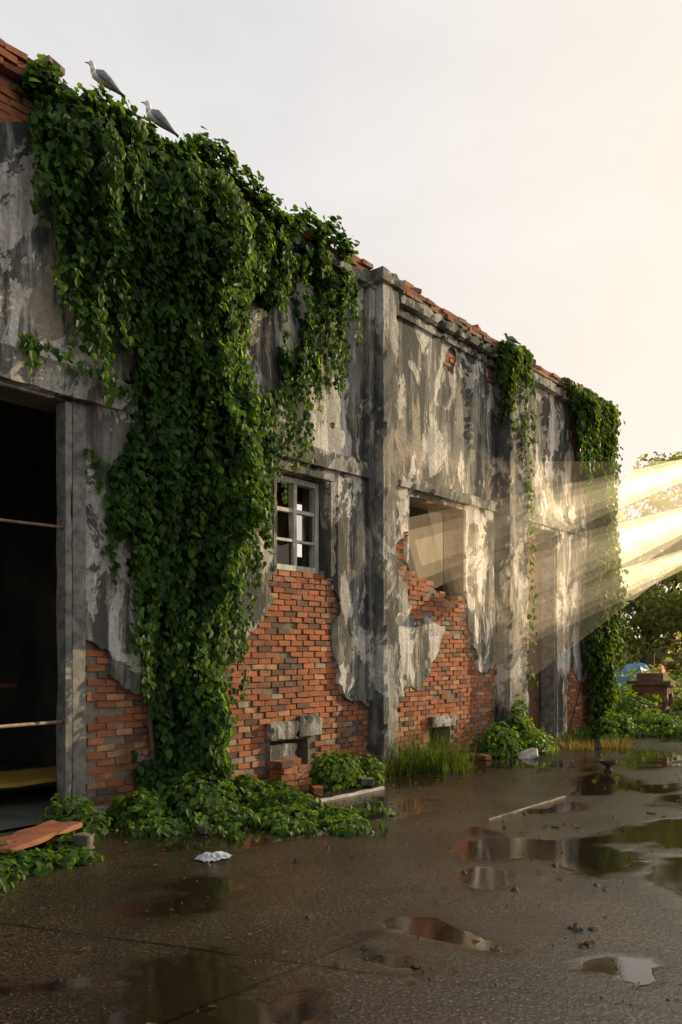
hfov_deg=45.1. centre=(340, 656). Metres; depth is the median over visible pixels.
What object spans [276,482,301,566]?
back wall
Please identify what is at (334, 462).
window lintel
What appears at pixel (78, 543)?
door frame post
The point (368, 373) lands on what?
pilaster rib
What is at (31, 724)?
door rail
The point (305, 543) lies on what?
glazing bar
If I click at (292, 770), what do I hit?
fallen brick stack
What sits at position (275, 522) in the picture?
window jamb
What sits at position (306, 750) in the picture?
brick wall
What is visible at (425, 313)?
cornice
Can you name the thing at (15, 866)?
ground ivy
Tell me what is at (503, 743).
broadleaf weed
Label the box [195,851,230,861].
plastic bag
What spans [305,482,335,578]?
window jamb
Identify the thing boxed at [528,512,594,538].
end lintel
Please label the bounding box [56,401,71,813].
door frame stile
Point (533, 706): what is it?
door leaf
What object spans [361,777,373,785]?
rubble stone
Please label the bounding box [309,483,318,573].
window stile
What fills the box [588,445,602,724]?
corner pier
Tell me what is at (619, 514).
broadleaf tree
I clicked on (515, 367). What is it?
ivy vine
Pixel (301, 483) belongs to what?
window rail
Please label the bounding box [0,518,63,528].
door rail top
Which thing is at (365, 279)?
cornice
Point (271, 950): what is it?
fallen leaves
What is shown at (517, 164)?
sky
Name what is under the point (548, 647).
door frame
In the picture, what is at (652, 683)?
old wooden table
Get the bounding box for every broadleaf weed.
[307,749,385,790]
[474,693,559,757]
[584,685,681,738]
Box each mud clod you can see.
[411,964,424,970]
[566,923,596,931]
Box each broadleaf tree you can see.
[604,559,681,686]
[613,451,681,671]
[617,511,670,632]
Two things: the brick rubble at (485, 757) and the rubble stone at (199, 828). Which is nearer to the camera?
the rubble stone at (199, 828)
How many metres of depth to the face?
10.99 m
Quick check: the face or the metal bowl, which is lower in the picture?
the metal bowl
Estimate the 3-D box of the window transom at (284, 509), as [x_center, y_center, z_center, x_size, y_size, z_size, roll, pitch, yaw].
[-0.749,-1.845,10.295,0.071,0.050,0.360,0,0,40]
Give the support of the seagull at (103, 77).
attached to the ivy vine at (127, 191)
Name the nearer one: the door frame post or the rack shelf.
the door frame post
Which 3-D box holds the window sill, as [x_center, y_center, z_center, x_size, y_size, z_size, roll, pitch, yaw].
[-0.622,-1.114,10.449,0.131,0.070,0.760,0,0,40]
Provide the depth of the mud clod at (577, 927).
4.80 m
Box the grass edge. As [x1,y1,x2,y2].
[279,700,681,793]
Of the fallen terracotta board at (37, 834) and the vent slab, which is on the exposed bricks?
the vent slab
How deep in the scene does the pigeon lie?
14.29 m
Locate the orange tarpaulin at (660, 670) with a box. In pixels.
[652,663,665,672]
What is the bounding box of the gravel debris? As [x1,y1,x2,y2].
[6,736,681,1022]
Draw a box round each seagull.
[84,60,125,98]
[141,100,178,137]
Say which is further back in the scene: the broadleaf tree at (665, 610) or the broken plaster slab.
the broadleaf tree at (665, 610)
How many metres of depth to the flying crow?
13.99 m
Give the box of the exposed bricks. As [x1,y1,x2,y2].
[0,38,589,806]
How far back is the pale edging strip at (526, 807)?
8.66 m
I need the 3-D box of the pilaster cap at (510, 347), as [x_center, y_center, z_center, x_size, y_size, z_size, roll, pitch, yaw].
[2.959,-5.241,14.299,0.448,0.165,0.802,0,0,40]
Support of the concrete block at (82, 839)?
on the ground at (182, 959)
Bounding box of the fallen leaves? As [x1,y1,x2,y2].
[0,737,681,1023]
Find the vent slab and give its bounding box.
[265,743,296,778]
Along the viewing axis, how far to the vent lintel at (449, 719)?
12.71 m
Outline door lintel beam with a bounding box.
[0,343,137,413]
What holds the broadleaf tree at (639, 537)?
on the ground at (182, 959)
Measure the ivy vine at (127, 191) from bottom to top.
7.341 m
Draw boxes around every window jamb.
[273,470,276,570]
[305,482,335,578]
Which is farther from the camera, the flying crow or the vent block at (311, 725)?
the flying crow
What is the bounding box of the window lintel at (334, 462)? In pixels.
[267,432,368,477]
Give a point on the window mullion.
(292, 490)
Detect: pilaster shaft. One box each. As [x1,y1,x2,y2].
[367,282,398,772]
[493,359,528,735]
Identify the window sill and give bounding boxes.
[277,564,315,573]
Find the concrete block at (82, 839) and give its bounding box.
[72,832,94,848]
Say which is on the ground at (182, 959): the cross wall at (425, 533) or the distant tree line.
the distant tree line
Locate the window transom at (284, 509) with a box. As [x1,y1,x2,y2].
[277,506,292,512]
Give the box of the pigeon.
[503,333,520,344]
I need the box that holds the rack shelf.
[0,682,16,687]
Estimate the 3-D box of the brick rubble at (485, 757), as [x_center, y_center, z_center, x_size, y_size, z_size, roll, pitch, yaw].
[1.962,1.560,12.584,0.440,0.081,0.890,0,0,40]
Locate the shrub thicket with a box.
[615,661,681,719]
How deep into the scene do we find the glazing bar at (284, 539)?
10.30 m
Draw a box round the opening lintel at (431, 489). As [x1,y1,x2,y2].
[398,474,497,511]
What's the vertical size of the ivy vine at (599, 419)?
7.100 m
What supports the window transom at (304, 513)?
attached to the window lintel at (334, 462)
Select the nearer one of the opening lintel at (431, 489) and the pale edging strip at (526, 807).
the pale edging strip at (526, 807)
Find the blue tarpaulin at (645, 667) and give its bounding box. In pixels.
[616,663,648,693]
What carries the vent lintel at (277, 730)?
attached to the exposed bricks
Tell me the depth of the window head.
10.36 m
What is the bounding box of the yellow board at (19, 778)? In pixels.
[0,766,56,787]
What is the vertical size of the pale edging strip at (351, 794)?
0.041 m
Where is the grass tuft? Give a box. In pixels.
[362,719,490,776]
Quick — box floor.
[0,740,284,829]
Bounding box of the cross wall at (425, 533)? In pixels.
[407,506,442,591]
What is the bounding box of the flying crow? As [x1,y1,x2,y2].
[626,600,644,611]
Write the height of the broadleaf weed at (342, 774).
0.498 m
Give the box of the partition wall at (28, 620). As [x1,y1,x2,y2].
[0,400,57,765]
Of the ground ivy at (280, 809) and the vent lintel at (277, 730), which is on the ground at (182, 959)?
the ground ivy at (280, 809)
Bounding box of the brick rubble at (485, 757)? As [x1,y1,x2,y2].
[462,752,490,762]
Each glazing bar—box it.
[277,537,292,541]
[297,540,313,545]
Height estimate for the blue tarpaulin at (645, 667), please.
1.440 m
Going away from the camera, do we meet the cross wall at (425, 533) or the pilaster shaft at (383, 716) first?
the pilaster shaft at (383, 716)
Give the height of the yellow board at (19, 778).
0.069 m
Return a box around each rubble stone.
[195,824,212,833]
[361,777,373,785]
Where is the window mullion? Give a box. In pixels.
[288,484,296,565]
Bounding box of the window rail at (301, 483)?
[277,474,314,488]
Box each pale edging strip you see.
[321,786,383,801]
[487,796,565,819]
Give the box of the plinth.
[90,800,122,820]
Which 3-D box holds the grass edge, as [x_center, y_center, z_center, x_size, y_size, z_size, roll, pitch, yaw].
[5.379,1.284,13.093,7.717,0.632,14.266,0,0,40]
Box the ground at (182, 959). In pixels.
[0,687,681,1023]
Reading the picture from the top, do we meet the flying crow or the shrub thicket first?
the flying crow
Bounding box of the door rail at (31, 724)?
[0,720,63,727]
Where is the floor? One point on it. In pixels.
(27, 805)
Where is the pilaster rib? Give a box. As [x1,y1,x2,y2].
[363,287,374,699]
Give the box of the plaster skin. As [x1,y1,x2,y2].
[0,122,590,738]
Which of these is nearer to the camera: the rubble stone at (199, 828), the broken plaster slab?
the rubble stone at (199, 828)
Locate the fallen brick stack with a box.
[267,757,322,794]
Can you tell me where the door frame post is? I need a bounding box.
[71,402,85,809]
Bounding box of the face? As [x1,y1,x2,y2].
[0,399,536,744]
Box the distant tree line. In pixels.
[617,608,681,679]
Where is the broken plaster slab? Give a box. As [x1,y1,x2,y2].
[518,748,537,758]
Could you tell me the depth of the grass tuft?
11.36 m
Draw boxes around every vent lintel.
[264,720,299,740]
[428,715,456,727]
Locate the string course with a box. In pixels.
[397,307,495,368]
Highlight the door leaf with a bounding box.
[526,537,538,728]
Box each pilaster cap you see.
[371,266,404,292]
[505,341,532,363]
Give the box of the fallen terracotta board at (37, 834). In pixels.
[0,820,82,853]
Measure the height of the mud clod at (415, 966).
0.014 m
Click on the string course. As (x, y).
(408, 317)
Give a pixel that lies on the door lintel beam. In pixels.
(49, 376)
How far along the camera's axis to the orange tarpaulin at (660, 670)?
22.32 m
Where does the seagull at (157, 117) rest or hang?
attached to the ivy vine at (127, 191)
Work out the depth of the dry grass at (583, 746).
14.39 m
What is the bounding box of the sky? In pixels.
[0,0,681,652]
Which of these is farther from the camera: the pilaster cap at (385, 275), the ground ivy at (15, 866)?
the pilaster cap at (385, 275)
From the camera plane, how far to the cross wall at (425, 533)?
15.63 m
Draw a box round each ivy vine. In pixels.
[13,53,363,797]
[495,339,538,725]
[563,378,631,735]
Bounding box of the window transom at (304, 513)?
[297,510,313,516]
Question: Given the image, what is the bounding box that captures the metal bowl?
[599,759,617,772]
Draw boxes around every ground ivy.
[0,793,112,891]
[98,767,397,840]
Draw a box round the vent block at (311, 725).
[295,714,322,736]
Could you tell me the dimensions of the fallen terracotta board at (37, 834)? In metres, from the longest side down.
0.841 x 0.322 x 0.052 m
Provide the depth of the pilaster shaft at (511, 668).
14.05 m
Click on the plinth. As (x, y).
(101, 808)
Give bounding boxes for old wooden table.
[626,673,678,715]
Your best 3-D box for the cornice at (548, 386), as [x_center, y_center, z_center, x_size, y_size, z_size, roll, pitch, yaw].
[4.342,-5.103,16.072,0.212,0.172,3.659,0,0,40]
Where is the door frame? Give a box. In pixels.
[541,534,555,738]
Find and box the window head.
[270,456,334,482]
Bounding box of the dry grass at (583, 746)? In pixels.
[557,733,639,749]
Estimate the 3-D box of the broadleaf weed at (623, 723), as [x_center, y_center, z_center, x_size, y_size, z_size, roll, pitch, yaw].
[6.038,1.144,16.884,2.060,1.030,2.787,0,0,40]
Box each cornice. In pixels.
[207,195,376,288]
[398,293,500,360]
[530,370,592,410]
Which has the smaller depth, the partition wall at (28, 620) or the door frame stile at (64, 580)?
the door frame stile at (64, 580)
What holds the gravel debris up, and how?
on the ground at (182, 959)

